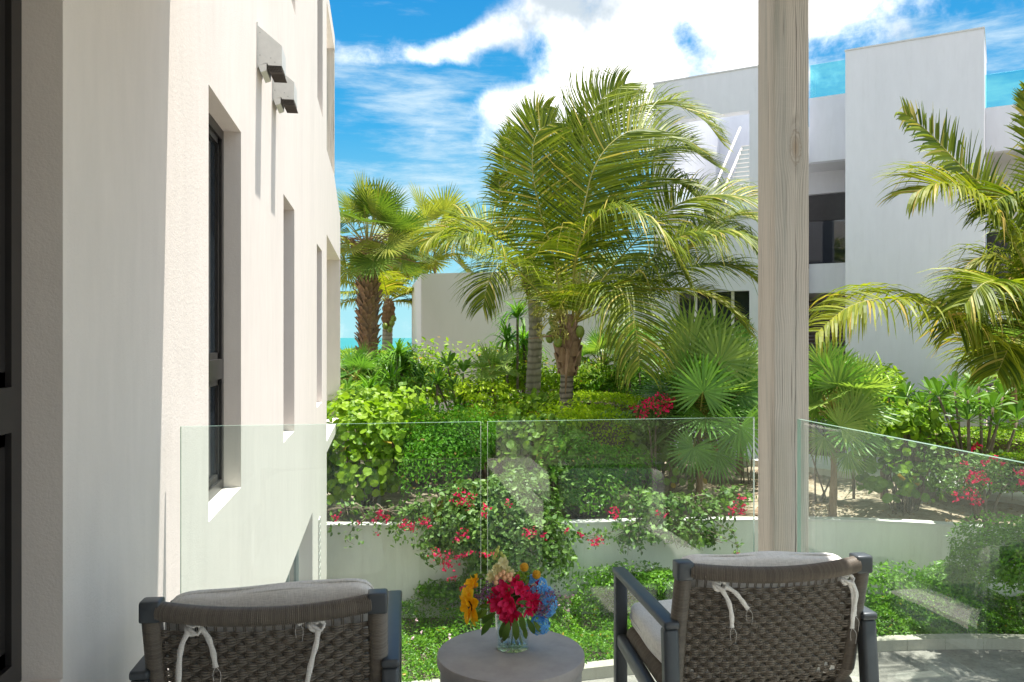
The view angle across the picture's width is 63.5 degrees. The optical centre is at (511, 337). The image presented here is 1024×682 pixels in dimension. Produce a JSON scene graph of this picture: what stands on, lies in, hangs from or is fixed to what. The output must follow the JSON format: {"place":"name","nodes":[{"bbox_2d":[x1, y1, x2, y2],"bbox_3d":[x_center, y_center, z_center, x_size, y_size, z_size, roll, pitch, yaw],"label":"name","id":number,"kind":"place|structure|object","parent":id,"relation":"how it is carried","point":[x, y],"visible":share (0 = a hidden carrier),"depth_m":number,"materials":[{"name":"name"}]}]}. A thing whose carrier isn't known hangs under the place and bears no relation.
{"place":"outdoors","nodes":[
{"label":"outdoors","id":0,"kind":"place"},
{"bbox_2d":[340,338,411,353],"bbox_3d":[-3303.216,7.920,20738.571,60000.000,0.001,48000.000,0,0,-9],"label":"sea","id":1,"kind":"structure","parent":0,"point":[347,342],"depth_m":1393.17,"materials":[{"name":"blue liquid"}]},
{"bbox_2d":[327,384,1023,525],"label":"garden terrain","id":2,"kind":"structure","parent":0,"point":[874,504],"depth_m":15.25,"materials":[{"name":"soil"}]},
{"bbox_2d":[340,367,382,462],"bbox_3d":[-3.348,1.812,17.937,1.332,2.338,1.012,0,0,-9],"label":"frangipani","id":3,"kind":"object","parent":2,"relation":"on","point":[348,386],"visible":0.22,"depth_m":18.00,"materials":[{"name":"green plant"}]},
{"bbox_2d":[340,341,393,399],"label":"fan palm shrub","id":4,"kind":"object","parent":2,"relation":"on","point":[358,362],"visible":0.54,"depth_m":19.36,"materials":[{"name":"green plant"}]},
{"bbox_2d":[340,347,416,393],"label":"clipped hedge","id":5,"kind":"object","parent":2,"relation":"on","point":[341,357],"visible":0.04,"depth_m":26.36,"materials":[{"name":"green plant"}]},
{"bbox_2d":[341,378,416,403],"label":"leafy shrub","id":6,"kind":"object","parent":2,"relation":"on","point":[393,387],"visible":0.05,"depth_m":18.45,"materials":[{"name":"green plant"}]},
{"bbox_2d":[343,360,414,406],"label":"strap leaved plant","id":7,"kind":"object","parent":2,"relation":"on","point":[373,382],"visible":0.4,"depth_m":17.45,"materials":[{"name":"green plant"}]},
{"bbox_2d":[340,349,418,388],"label":"leafy shrub","id":8,"kind":"object","parent":2,"relation":"on","point":[372,358],"visible":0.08,"depth_m":19.72,"materials":[{"name":"green plant"}]},
{"bbox_2d":[327,393,435,515],"bbox_3d":[-2.453,2.046,14.508,2.358,2.137,1.615,0,0,-9],"label":"sea grape shrub","id":9,"kind":"object","parent":2,"relation":"on","point":[382,432],"visible":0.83,"depth_m":14.23,"materials":[{"name":"green plant"}]},
{"bbox_2d":[327,498,440,547],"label":"bougainvillea","id":10,"kind":"object","parent":2,"relation":"on","point":[373,510],"visible":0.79,"depth_m":13.11,"materials":[{"name":"green plant"}]},
{"bbox_2d":[336,170,438,372],"bbox_3d":[-3.896,-0.849,21.868,3.917,7.346,4.106,0,0,-9],"label":"fan palm","id":11,"kind":"object","parent":2,"relation":"on","point":[367,255],"visible":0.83,"depth_m":21.67,"materials":[{"name":"green plant"}]},
{"bbox_2d":[327,381,450,495],"bbox_3d":[-2.395,1.950,15.808,2.438,2.217,1.461,0,0,-16],"label":"sea grape shrub","id":12,"kind":"object","parent":2,"relation":"on","point":[394,397],"visible":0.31,"depth_m":15.62,"materials":[{"name":"green plant"}]},
{"bbox_2d":[368,338,443,405],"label":"strap leaved plant","id":13,"kind":"object","parent":2,"relation":"on","point":[400,354],"visible":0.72,"depth_m":18.44,"materials":[{"name":"green plant"}]},
{"bbox_2d":[340,214,472,349],"bbox_3d":[-4.465,-1.113,29.862,6.070,7.087,6.071,0,0,31],"label":"coconut palm","id":14,"kind":"object","parent":2,"relation":"on","point":[392,283],"visible":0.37,"depth_m":29.79,"materials":[{"name":"green plant"}]},
{"bbox_2d":[391,413,429,490],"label":"leafy shrub","id":15,"kind":"object","parent":2,"relation":"on","point":[409,438],"visible":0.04,"depth_m":15.96,"materials":[{"name":"green plant"}]},
{"bbox_2d":[380,363,456,477],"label":"strap leaved plant","id":16,"kind":"object","parent":2,"relation":"on","point":[436,380],"visible":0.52,"depth_m":17.58,"materials":[{"name":"green plant"}]},
{"bbox_2d":[388,336,464,408],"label":"leafy shrub","id":17,"kind":"object","parent":2,"relation":"on","point":[430,361],"visible":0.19,"depth_m":21.43,"materials":[{"name":"green plant"}]},
{"bbox_2d":[368,180,497,283],"bbox_3d":[-2.875,-1.643,31.967,4.944,8.938,5.419,0,0,12],"label":"fan palm","id":18,"kind":"object","parent":2,"relation":"on","point":[441,204],"visible":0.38,"depth_m":31.30,"materials":[{"name":"green plant"}]},
{"bbox_2d":[407,375,475,411],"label":"leafy shrub","id":19,"kind":"object","parent":2,"relation":"on","point":[433,394],"visible":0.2,"depth_m":18.81,"materials":[{"name":"green plant"}]},
{"bbox_2d":[394,400,497,515],"bbox_3d":[-1.134,2.108,14.146,1.767,2.049,1.803,0,0,-9],"label":"fine leaved bush","id":20,"kind":"object","parent":2,"relation":"on","point":[468,453],"visible":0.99,"depth_m":13.94,"materials":[{"name":"green plant"}]},
{"bbox_2d":[389,409,507,473],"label":"clipped hedge","id":21,"kind":"object","parent":2,"relation":"on","point":[501,413],"visible":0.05,"depth_m":16.24,"materials":[{"name":"green plant"}]},
{"bbox_2d":[424,351,503,471],"bbox_3d":[-1.001,1.629,17.904,1.836,2.708,1.530,0,0,-9],"label":"frangipani","id":22,"kind":"object","parent":2,"relation":"on","point":[463,367],"visible":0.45,"depth_m":17.94,"materials":[{"name":"green plant"}]},
{"bbox_2d":[453,371,516,474],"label":"leafy shrub","id":23,"kind":"object","parent":2,"relation":"on","point":[479,397],"visible":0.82,"depth_m":17.16,"materials":[{"name":"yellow plant"}]},
{"bbox_2d":[461,341,522,472],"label":"fan palm shrub","id":24,"kind":"object","parent":2,"relation":"on","point":[490,357],"visible":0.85,"depth_m":17.49,"materials":[{"name":"green plant"}]},
{"bbox_2d":[456,340,527,394],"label":"leafy shrub","id":25,"kind":"object","parent":2,"relation":"on","point":[512,380],"visible":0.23,"depth_m":19.43,"materials":[{"name":"green plant"}]},
{"bbox_2d":[452,400,540,483],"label":"shrub","id":26,"kind":"object","parent":2,"relation":"on","point":[489,416],"visible":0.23,"depth_m":15.65,"materials":[{"name":"green plant"}]},
{"bbox_2d":[387,461,609,602],"bbox_3d":[-0.239,3.073,12.744,2.953,2.191,2.100,0,0,-33],"label":"bougainvillea","id":27,"kind":"object","parent":2,"relation":"on","point":[524,520],"visible":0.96,"depth_m":12.61,"materials":[{"name":"green plant"}]},
{"bbox_2d":[400,200,596,468],"bbox_3d":[-0.297,-0.149,18.379,4.390,6.351,3.294,0,0,-9],"label":"coconut palm","id":28,"kind":"object","parent":2,"relation":"on","point":[533,371],"visible":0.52,"depth_m":17.83,"materials":[{"name":"green plant"}]},
{"bbox_2d":[483,414,522,487],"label":"fine leaved bush","id":29,"kind":"object","parent":2,"relation":"on","point":[500,416],"visible":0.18,"depth_m":14.81,"materials":[{"name":"green plant"}]},
{"bbox_2d":[477,353,545,395],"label":"leafy shrub","id":30,"kind":"object","parent":2,"relation":"on","point":[519,371],"visible":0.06,"depth_m":20.09,"materials":[{"name":"green plant"}]},
{"bbox_2d":[481,294,553,393],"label":"strap leaved plant","id":31,"kind":"object","parent":2,"relation":"on","point":[522,342],"visible":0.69,"depth_m":19.15,"materials":[{"name":"green plant"}]},
{"bbox_2d":[457,390,581,445],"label":"clipped hedge","id":32,"kind":"object","parent":2,"relation":"on","point":[551,394],"visible":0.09,"depth_m":17.80,"materials":[{"name":"green plant"}]},
{"bbox_2d":[412,268,652,414],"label":"garden house","id":33,"kind":"structure","parent":2,"relation":"on","point":[436,311],"depth_m":23.62,"materials":[{"name":"grey paint"}]},
{"bbox_2d":[471,387,596,471],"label":"sea grape shrub","id":34,"kind":"object","parent":2,"relation":"on","point":[532,399],"visible":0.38,"depth_m":16.98,"materials":[{"name":"green plant"}]},
{"bbox_2d":[484,407,606,498],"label":"sea grape shrub","id":35,"kind":"object","parent":2,"relation":"on","point":[530,440],"visible":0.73,"depth_m":14.24,"materials":[{"name":"green plant"}]},
{"bbox_2d":[519,356,577,392],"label":"leafy shrub","id":36,"kind":"object","parent":2,"relation":"on","point":[546,384],"visible":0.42,"depth_m":19.24,"materials":[{"name":"green plant"}]},
{"bbox_2d":[527,397,593,495],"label":"shrub","id":37,"kind":"object","parent":2,"relation":"on","point":[557,409],"visible":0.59,"depth_m":15.54,"materials":[{"name":"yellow plant"}]},
{"bbox_2d":[552,369,614,392],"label":"leafy shrub","id":38,"kind":"object","parent":2,"relation":"on","point":[574,389],"visible":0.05,"depth_m":19.54,"materials":[{"name":"green plant"}]},
{"bbox_2d":[547,465,629,519],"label":"fine leaved bush","id":39,"kind":"object","parent":2,"relation":"on","point":[577,496],"visible":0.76,"depth_m":13.78,"materials":[{"name":"green plant"}]},
{"bbox_2d":[553,357,623,389],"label":"leafy shrub","id":40,"kind":"object","parent":2,"relation":"on","point":[586,373],"visible":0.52,"depth_m":18.54,"materials":[{"name":"green plant"}]},
{"bbox_2d":[429,57,757,486],"bbox_3d":[2.095,-1.314,16.260,6.437,8.987,6.433,0,0,23],"label":"coconut palm","id":41,"kind":"object","parent":2,"relation":"on","point":[576,233],"visible":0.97,"depth_m":15.90,"materials":[{"name":"green plant"}]},
{"bbox_2d":[535,431,660,518],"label":"fine leaved bush","id":42,"kind":"object","parent":2,"relation":"on","point":[596,460],"visible":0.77,"depth_m":14.13,"materials":[{"name":"green plant"}]},
{"bbox_2d":[562,402,639,457],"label":"clipped hedge","id":43,"kind":"object","parent":2,"relation":"on","point":[602,431],"visible":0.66,"depth_m":15.80,"materials":[{"name":"green plant"}]},
{"bbox_2d":[542,372,671,444],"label":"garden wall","id":44,"kind":"structure","parent":2,"relation":"on","point":[598,397],"depth_m":20.00,"materials":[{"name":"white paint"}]},
{"bbox_2d":[584,365,634,462],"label":"strap leaved plant","id":45,"kind":"object","parent":2,"relation":"on","point":[597,387],"visible":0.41,"depth_m":18.43,"materials":[{"name":"green plant"}]},
{"bbox_2d":[580,323,642,398],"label":"fan palm shrub","id":46,"kind":"object","parent":2,"relation":"on","point":[589,347],"visible":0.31,"depth_m":19.31,"materials":[{"name":"green plant"}]},
{"bbox_2d":[573,389,670,454],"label":"clipped hedge","id":47,"kind":"object","parent":2,"relation":"on","point":[601,395],"visible":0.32,"depth_m":17.41,"materials":[{"name":"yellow plant"}]},
{"bbox_2d":[581,372,664,403],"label":"leafy shrub","id":48,"kind":"object","parent":2,"relation":"on","point":[624,389],"visible":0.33,"depth_m":18.15,"materials":[{"name":"green plant"}]},
{"bbox_2d":[603,315,665,404],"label":"fan palm shrub","id":49,"kind":"object","parent":2,"relation":"on","point":[639,330],"visible":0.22,"depth_m":19.05,"materials":[{"name":"green plant"}]},
{"bbox_2d":[608,353,667,462],"bbox_3d":[2.894,1.640,17.982,1.506,2.683,1.199,0,0,-9],"label":"frangipani","id":50,"kind":"object","parent":2,"relation":"on","point":[639,369],"visible":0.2,"depth_m":17.91,"materials":[{"name":"green plant"}]},
{"bbox_2d":[597,391,689,495],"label":"bougainvillea","id":51,"kind":"object","parent":2,"relation":"on","point":[649,411],"visible":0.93,"depth_m":14.67,"materials":[{"name":"green plant"}]},
{"bbox_2d":[565,483,756,557],"bbox_3d":[2.426,2.920,13.119,3.222,1.123,1.240,0,0,-1],"label":"bougainvillea","id":52,"kind":"object","parent":2,"relation":"on","point":[655,508],"visible":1,"depth_m":12.97,"materials":[{"name":"green plant"}]},
{"bbox_2d":[617,409,715,497],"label":"sea grape shrub","id":53,"kind":"object","parent":2,"relation":"on","point":[642,437],"visible":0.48,"depth_m":15.08,"materials":[{"name":"green plant"}]},
{"bbox_2d":[651,389,707,479],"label":"strap leaved plant","id":54,"kind":"object","parent":2,"relation":"on","point":[663,477],"visible":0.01,"depth_m":17.11,"materials":[{"name":"green plant"}]},
{"bbox_2d":[645,413,717,489],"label":"leafy shrub","id":55,"kind":"object","parent":2,"relation":"on","point":[694,433],"visible":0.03,"depth_m":15.93,"materials":[{"name":"green plant"}]},
{"bbox_2d":[626,297,757,500],"bbox_3d":[3.431,1.182,15.173,2.541,3.936,2.776,0,0,-9],"label":"fan palm shrub","id":56,"kind":"object","parent":2,"relation":"on","point":[710,376],"visible":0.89,"depth_m":14.60,"materials":[{"name":"green plant"}]},
{"bbox_2d":[705,422,746,487],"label":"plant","id":57,"kind":"object","parent":2,"relation":"on","point":[722,481],"visible":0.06,"depth_m":15.98,"materials":[{"name":"green plant"}]},
{"bbox_2d":[716,315,757,475],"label":"fan palm shrub","id":58,"kind":"object","parent":2,"relation":"on","point":[756,341],"visible":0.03,"depth_m":17.74,"materials":[{"name":"green plant"}]},
{"bbox_2d":[723,388,757,483],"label":"leafy shrub","id":59,"kind":"object","parent":2,"relation":"on","point":[742,472],"visible":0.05,"depth_m":16.83,"materials":[{"name":"green plant"}]},
{"bbox_2d":[559,493,1017,525],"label":"leaf litter","id":60,"kind":"object","parent":2,"relation":"on","point":[838,505],"visible":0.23,"depth_m":14.49,"materials":[{"name":"brown plant"}]},
{"bbox_2d":[653,26,1023,461],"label":"villa","id":61,"kind":"object","parent":2,"relation":"on","point":[858,137],"visible":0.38,"depth_m":18.74,"materials":[{"name":"white paint"}]},
{"bbox_2d":[809,193,844,263],"bbox_3d":[7.823,-2.722,21.231,2.002,1.870,0.100,0,0,31],"label":"window","id":62,"kind":"structure","parent":61,"relation":"in","point":[826,211],"depth_m":21.07,"materials":[{"name":"black glass"}]},
{"bbox_2d":[986,233,1013,279],"bbox_3d":[14.833,-1.878,17.810,7.997,1.262,0.100,0,0,31],"label":"window","id":63,"kind":"structure","parent":61,"relation":"in","point":[990,240],"depth_m":19.71,"materials":[{"name":"black glass"}]},
{"bbox_2d":[809,389,879,500],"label":"leafy shrub","id":64,"kind":"object","parent":2,"relation":"on","point":[823,495],"visible":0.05,"depth_m":15.18,"materials":[{"name":"green plant"}]},
{"bbox_2d":[809,339,904,516],"bbox_3d":[5.439,1.574,13.895,2.464,3.142,2.295,0,0,-9],"label":"fan palm shrub","id":65,"kind":"object","parent":2,"relation":"on","point":[852,379],"visible":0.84,"depth_m":13.28,"materials":[{"name":"green plant"}]},
{"bbox_2d":[840,359,908,462],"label":"leafy shrub","id":66,"kind":"object","parent":2,"relation":"on","point":[894,369],"visible":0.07,"depth_m":17.15,"materials":[{"name":"green plant"}]},
{"bbox_2d":[870,398,943,476],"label":"leafy shrub","id":67,"kind":"object","parent":2,"relation":"on","point":[910,402],"visible":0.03,"depth_m":16.16,"materials":[{"name":"green plant"}]},
{"bbox_2d":[879,376,943,504],"bbox_3d":[7.326,1.888,14.948,1.341,2.385,1.167,0,0,-9],"label":"frangipani","id":68,"kind":"object","parent":2,"relation":"on","point":[905,388],"visible":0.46,"depth_m":14.90,"materials":[{"name":"green plant"}]},
{"bbox_2d":[870,398,953,511],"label":"sea grape shrub","id":69,"kind":"object","parent":2,"relation":"on","point":[908,422],"visible":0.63,"depth_m":14.14,"materials":[{"name":"green plant"}]},
{"bbox_2d":[845,403,983,515],"bbox_3d":[6.938,2.122,14.270,2.297,2.012,1.206,0,0,-9],"label":"sea grape shrub","id":70,"kind":"object","parent":2,"relation":"on","point":[908,485],"visible":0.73,"depth_m":13.97,"materials":[{"name":"green plant"}]},
{"bbox_2d":[809,80,1023,399],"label":"coconut palm","id":71,"kind":"object","parent":2,"relation":"on","point":[964,307],"visible":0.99,"depth_m":10.02,"materials":[{"name":"green plant"}]},
{"bbox_2d":[887,388,1023,424],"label":"leafy shrub","id":72,"kind":"object","parent":2,"relation":"on","point":[946,403],"visible":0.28,"depth_m":16.73,"materials":[{"name":"green plant"}]},
{"bbox_2d":[894,421,1023,477],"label":"clipped hedge","id":73,"kind":"object","parent":2,"relation":"on","point":[1002,438],"visible":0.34,"depth_m":14.79,"materials":[{"name":"green plant"}]},
{"bbox_2d":[907,447,1023,531],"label":"bougainvillea","id":74,"kind":"object","parent":2,"relation":"on","point":[967,479],"visible":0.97,"depth_m":12.74,"materials":[{"name":"green plant"}]},
{"bbox_2d":[908,510,1023,602],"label":"clipped shrub","id":75,"kind":"object","parent":2,"relation":"on","point":[997,559],"visible":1,"depth_m":11.64,"materials":[{"name":"green plant"}]},
{"bbox_2d":[921,369,1023,519],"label":"frangipani","id":76,"kind":"object","parent":2,"relation":"on","point":[992,398],"visible":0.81,"depth_m":13.93,"materials":[{"name":"green plant"}]},
{"bbox_2d":[962,439,985,478],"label":"bougainvillea","id":77,"kind":"object","parent":2,"relation":"on","point":[974,447],"visible":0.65,"depth_m":14.21,"materials":[{"name":"red plant"}]},
{"bbox_2d":[948,316,1023,491],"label":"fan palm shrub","id":78,"kind":"object","parent":2,"relation":"on","point":[996,376],"visible":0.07,"depth_m":15.48,"materials":[{"name":"green plant"}]},
{"bbox_2d":[986,451,1023,493],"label":"clipped hedge","id":79,"kind":"object","parent":2,"relation":"on","point":[1020,456],"visible":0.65,"depth_m":13.11,"materials":[{"name":"green plant"}]},
{"bbox_2d":[992,375,1023,421],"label":"leafy shrub","id":80,"kind":"object","parent":2,"relation":"on","point":[1008,400],"visible":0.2,"depth_m":16.26,"materials":[{"name":"green plant"}]},
{"bbox_2d":[329,0,1023,337],"label":"sky","id":81,"kind":"structure","parent":0,"point":[421,86],"materials":[{"name":"blue"}]},
{"bbox_2d":[402,578,1023,681],"bbox_3d":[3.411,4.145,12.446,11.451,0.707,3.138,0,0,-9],"label":"ground cover","id":82,"kind":"object","parent":0,"point":[889,611],"depth_m":12.42,"materials":[{"name":"green plant"}]},
{"bbox_2d":[0,0,339,681],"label":"apartment building","id":83,"kind":"structure","parent":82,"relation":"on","point":[169,237],"depth_m":2.81,"materials":[{"name":"paint"}]},
{"bbox_2d":[0,0,21,681],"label":"window","id":84,"kind":"structure","parent":83,"relation":"in","point":[10,10],"depth_m":1.93,"materials":[{"name":"brown metal"}]},
{"bbox_2d":[209,113,223,500],"bbox_3d":[-1.541,-0.155,4.118,0.056,1.960,0.874,0,0,-9],"label":"window","id":85,"kind":"structure","parent":83,"relation":"in","point":[216,134],"depth_m":4.46,"materials":[{"name":"black glass"}]},
{"bbox_2d":[257,22,286,82],"bbox_3d":[-1.527,-1.807,5.270,0.162,0.316,0.242,0,0,-9],"label":"vent hood","id":86,"kind":"object","parent":83,"relation":"attached to","point":[271,59],"visible":1,"depth_m":5.16,"materials":[{"name":"metal"}]},
{"bbox_2d":[272,76,297,113],"bbox_3d":[-1.643,-1.807,6.001,0.162,0.316,0.242,0,0,-9],"label":"vent hood","id":87,"kind":"object","parent":83,"relation":"attached to","point":[284,95],"visible":0.94,"depth_m":5.89,"materials":[{"name":"metal"}]},
{"bbox_2d":[286,548,298,581],"bbox_3d":[-2.121,3.186,7.370,0.050,2.408,4.023,0,0,-9],"label":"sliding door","id":88,"kind":"structure","parent":83,"relation":"in","point":[293,575],"depth_m":9.13,"materials":[{"name":"glass"}]},
{"bbox_2d":[415,577,493,602],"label":"leafy tuft","id":89,"kind":"object","parent":82,"relation":"on","point":[450,593],"visible":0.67,"depth_m":12.86,"materials":[{"name":"green plant"}]},
{"bbox_2d":[552,558,661,596],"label":"leafy tuft","id":90,"kind":"object","parent":82,"relation":"on","point":[607,581],"visible":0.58,"depth_m":12.78,"materials":[{"name":"green plant"}]},
{"bbox_2d":[637,567,673,595],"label":"leafy tuft","id":91,"kind":"object","parent":82,"relation":"on","point":[660,575],"visible":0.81,"depth_m":12.52,"materials":[{"name":"green plant"}]},
{"bbox_2d":[327,516,1023,621],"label":"retaining wall","id":92,"kind":"structure","parent":82,"relation":"on","point":[377,562],"depth_m":13.38,"materials":[{"name":"paint"}]},
{"bbox_2d":[848,559,939,601],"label":"leafy tuft","id":93,"kind":"object","parent":82,"relation":"on","point":[895,577],"visible":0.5,"depth_m":12.62,"materials":[{"name":"green plant"}]},
{"bbox_2d":[582,649,1023,681],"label":"road","id":94,"kind":"structure","parent":0,"point":[971,665],"depth_m":11.22,"materials":[{"name":"concrete"}]},
{"bbox_2d":[409,634,1023,681],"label":"kerb","id":95,"kind":"structure","parent":94,"relation":"on","point":[600,669],"depth_m":11.82,"materials":[{"name":"concrete"}]},
{"bbox_2d":[677,442,1023,505],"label":"garden path","id":96,"kind":"structure","parent":0,"point":[823,467],"depth_m":17.32,"materials":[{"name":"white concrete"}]},
{"bbox_2d":[848,353,907,501],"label":"strap leaved plant","id":97,"kind":"object","parent":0,"point":[882,474],"visible":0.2,"depth_m":15.47,"materials":[{"name":"green plant"}]},
{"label":"balcony floor","id":98,"kind":"structure","parent":0,"visible":0},
{"bbox_2d":[129,578,401,681],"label":"lounge chair","id":99,"kind":"object","parent":98,"relation":"on","point":[339,630],"visible":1,"depth_m":2.03,"materials":[{"name":"brown wicker"}]},
{"bbox_2d":[180,417,754,614],"bbox_3d":[-0.111,0.980,3.159,2.199,1.320,0.060,0,0,-9],"label":"glass railing","id":100,"kind":"object","parent":98,"relation":"attached to","point":[487,479],"visible":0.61,"depth_m":3.16,"materials":[{"name":"green"}]},
{"bbox_2d":[437,627,584,681],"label":"side table","id":101,"kind":"object","parent":98,"relation":"on","point":[476,656],"visible":0.88,"depth_m":2.42,"materials":[{"name":"concrete"}]},
{"bbox_2d":[495,607,529,652],"bbox_3d":[0.002,0.885,2.511,0.104,0.109,0.104,0,0,-9],"label":"glass vase","id":102,"kind":"object","parent":101,"relation":"on","point":[512,649],"visible":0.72,"depth_m":2.49,"materials":[{"name":"glass"}]},
{"bbox_2d":[459,545,574,644],"bbox_3d":[0.018,0.774,2.502,0.349,0.297,0.143,0,0,-9],"label":"flower bouquet","id":103,"kind":"object","parent":102,"relation":"in","point":[504,598],"visible":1,"depth_m":2.47,"materials":[{"name":"multicoloured plant"}]},
{"bbox_2d":[612,551,878,681],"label":"lounge chair","id":104,"kind":"object","parent":98,"relation":"on","point":[772,616],"visible":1,"depth_m":2.41,"materials":[{"name":"brown wicker"}]},
{"bbox_2d":[758,0,808,551],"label":"timber post","id":105,"kind":"object","parent":98,"relation":"on","point":[783,216],"depth_m":3.32,"materials":[{"name":"beige wood"}]},
{"bbox_2d":[797,419,1023,551],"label":"glass railing","id":106,"kind":"object","parent":98,"relation":"on","point":[798,485],"visible":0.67,"depth_m":3.26,"materials":[{"name":"green"}]}
]}

